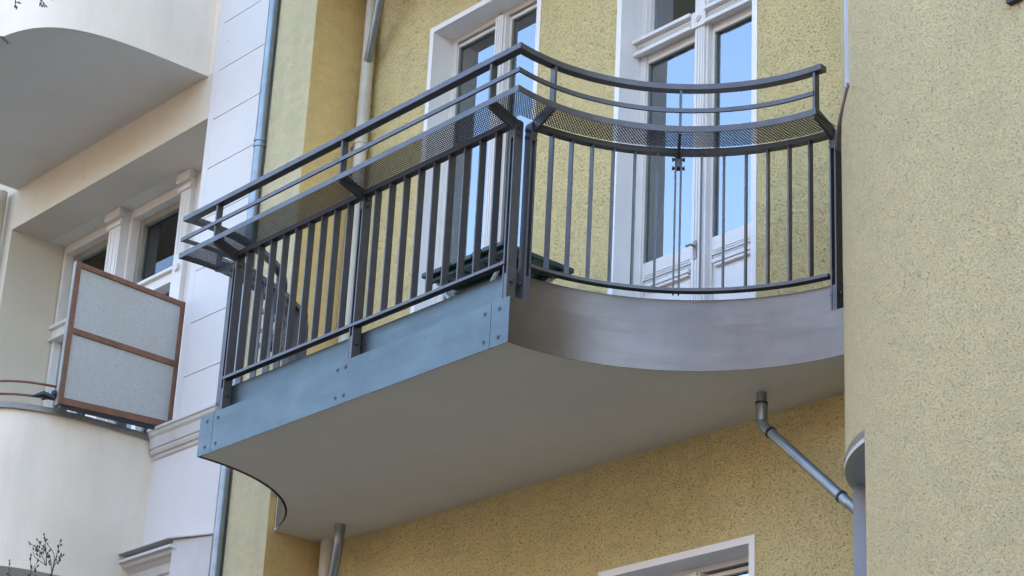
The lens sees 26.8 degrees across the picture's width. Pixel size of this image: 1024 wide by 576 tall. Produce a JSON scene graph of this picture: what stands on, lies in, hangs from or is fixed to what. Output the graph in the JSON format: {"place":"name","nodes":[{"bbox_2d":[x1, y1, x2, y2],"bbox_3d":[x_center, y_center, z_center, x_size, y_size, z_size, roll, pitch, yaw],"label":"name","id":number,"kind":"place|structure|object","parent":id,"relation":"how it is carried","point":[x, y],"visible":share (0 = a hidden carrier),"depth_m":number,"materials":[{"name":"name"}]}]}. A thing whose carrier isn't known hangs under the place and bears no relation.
{"place":"outdoors","nodes":[
{"label":"outdoors","id":0,"kind":"place"},
{"bbox_2d":[853,485,866,575],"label":"downspout","id":1,"kind":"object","parent":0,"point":[859,492],"depth_m":8.91,"materials":[{"name":"grey metal"}]},
{"label":"ground","id":2,"kind":"structure","parent":0,"visible":0},
{"bbox_2d":[0,0,280,575],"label":"white building","id":3,"kind":"structure","parent":2,"relation":"on","point":[127,131],"depth_m":14.38,"materials":[{"name":"paint"}]},
{"bbox_2d":[0,190,7,241],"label":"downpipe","id":4,"kind":"object","parent":3,"relation":"attached to","point":[3,197],"visible":1,"depth_m":16.37,"materials":[{"name":"beige metal"}]},
{"bbox_2d":[0,380,56,400],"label":"parapet rail","id":5,"kind":"object","parent":3,"relation":"on","point":[31,382],"visible":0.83,"depth_m":13.29,"materials":[{"name":"metal"}]},
{"bbox_2d":[43,224,109,415],"bbox_3d":[-3.224,1.016,15.694,0.170,3.078,0.789,21,-28,-36],"label":"window","id":6,"kind":"structure","parent":3,"relation":"in","point":[91,250],"depth_m":16.27,"materials":[{"name":"white paint"}]},
{"bbox_2d":[54,261,185,429],"bbox_3d":[-2.459,0.394,13.556,0.817,0.970,0.036,21,-28,-36],"label":"privacy screen","id":7,"kind":"object","parent":3,"relation":"attached to","point":[120,352],"visible":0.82,"depth_m":13.54,"materials":[{"name":"brown paint"}]},
{"bbox_2d":[31,390,56,399],"bbox_3d":[-2.862,0.655,13.166,0.161,0.064,0.059,5,-23,-4],"label":"plastic tie","id":8,"kind":"object","parent":7,"relation":"attached to","point":[45,395],"visible":1,"depth_m":13.15,"materials":[{"name":"grey plastic"}]},
{"bbox_2d":[104,185,181,432],"bbox_3d":[-2.590,0.764,15.010,0.170,3.078,0.803,21,-28,-36],"label":"window","id":9,"kind":"structure","parent":3,"relation":"in","point":[150,248],"depth_m":15.62,"materials":[{"name":"white paint"}]},
{"bbox_2d":[209,0,279,575],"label":"downpipe","id":10,"kind":"object","parent":3,"relation":"attached to","point":[259,145],"visible":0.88,"depth_m":13.60,"materials":[{"name":"grey metal"}]},
{"bbox_2d":[222,0,1023,575],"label":"yellow building","id":11,"kind":"structure","parent":2,"relation":"on","point":[910,440],"depth_m":10.48,"materials":[{"name":"paint"}]},
{"bbox_2d":[318,0,375,575],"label":"downpipe","id":12,"kind":"object","parent":11,"relation":"attached to","point":[363,116],"visible":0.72,"depth_m":13.45,"materials":[{"name":"grey metal"}]},
{"bbox_2d":[328,523,345,575],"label":"drain pipe","id":13,"kind":"object","parent":12,"relation":"attached to","point":[339,530],"visible":1,"depth_m":12.15,"materials":[{"name":"grey metal"}]},
{"bbox_2d":[364,0,383,61],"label":"drain pipe","id":14,"kind":"object","parent":12,"relation":"attached to","point":[374,29],"visible":1,"depth_m":13.63,"materials":[{"name":"grey metal"}]},
{"bbox_2d":[435,0,536,302],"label":"french door","id":15,"kind":"structure","parent":11,"relation":"in","point":[517,25],"depth_m":12.91,"materials":[{"name":"white paint"}]},
{"bbox_2d":[197,273,844,543],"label":"balcony","id":16,"kind":"structure","parent":11,"relation":"attached to","point":[481,392],"depth_m":10.16,"materials":[{"name":"paint"}]},
{"bbox_2d":[421,241,573,298],"bbox_3d":[-0.091,0.215,10.965,0.497,0.656,0.638,21,-28,-36],"label":"folding table","id":17,"kind":"object","parent":16,"relation":"on","point":[536,259],"visible":0.34,"depth_m":10.99,"materials":[{"name":"green paint"}]},
{"bbox_2d":[179,42,842,411],"bbox_3d":[-0.408,-0.042,10.856,1.284,1.152,4.425,21,-28,-36],"label":"balcony railing","id":18,"kind":"object","parent":16,"relation":"on","point":[282,305],"visible":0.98,"depth_m":10.04,"materials":[{"name":"metal"}]},
{"bbox_2d":[632,0,751,299],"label":"french door","id":19,"kind":"structure","parent":11,"relation":"in","point":[680,41],"depth_m":11.38,"materials":[{"name":"white paint"}]},
{"bbox_2d":[664,556,748,575],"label":"window","id":20,"kind":"structure","parent":11,"relation":"in","point":[738,566],"depth_m":10.29,"materials":[{"name":"white paint"}]},
{"bbox_2d":[755,391,852,513],"bbox_3d":[1.227,2.616,8.751,0.086,4.820,0.625,21,-28,-36],"label":"drain pipe","id":21,"kind":"object","parent":11,"relation":"attached to","point":[809,467],"visible":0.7,"depth_m":9.56,"materials":[{"name":"grey metal"}]},
{"bbox_2d":[835,82,849,150],"bbox_3d":[1.454,-0.732,9.480,0.045,0.098,0.605,1,-23,4],"label":"conduit","id":22,"kind":"object","parent":11,"relation":"attached to","point":[838,136],"visible":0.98,"depth_m":9.39,"materials":[{"name":"black metal"}]},
{"bbox_2d":[844,0,848,88],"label":"cable duct","id":23,"kind":"object","parent":11,"relation":"attached to","point":[846,41],"visible":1,"depth_m":9.30,"materials":[{"name":"grey plastic"}]},
{"bbox_2d":[1006,0,1022,5],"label":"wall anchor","id":24,"kind":"object","parent":11,"relation":"attached to","point":[1010,2],"depth_m":8.39,"materials":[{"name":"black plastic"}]},
{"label":"pavement","id":25,"kind":"structure","parent":0,"visible":0},
{"bbox_2d":[0,0,64,575],"bbox_3d":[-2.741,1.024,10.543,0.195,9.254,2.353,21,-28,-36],"label":"bare tree","id":26,"kind":"object","parent":25,"relation":"on","point":[45,540],"visible":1,"depth_m":9.69,"materials":[{"name":"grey plant"}]}
]}

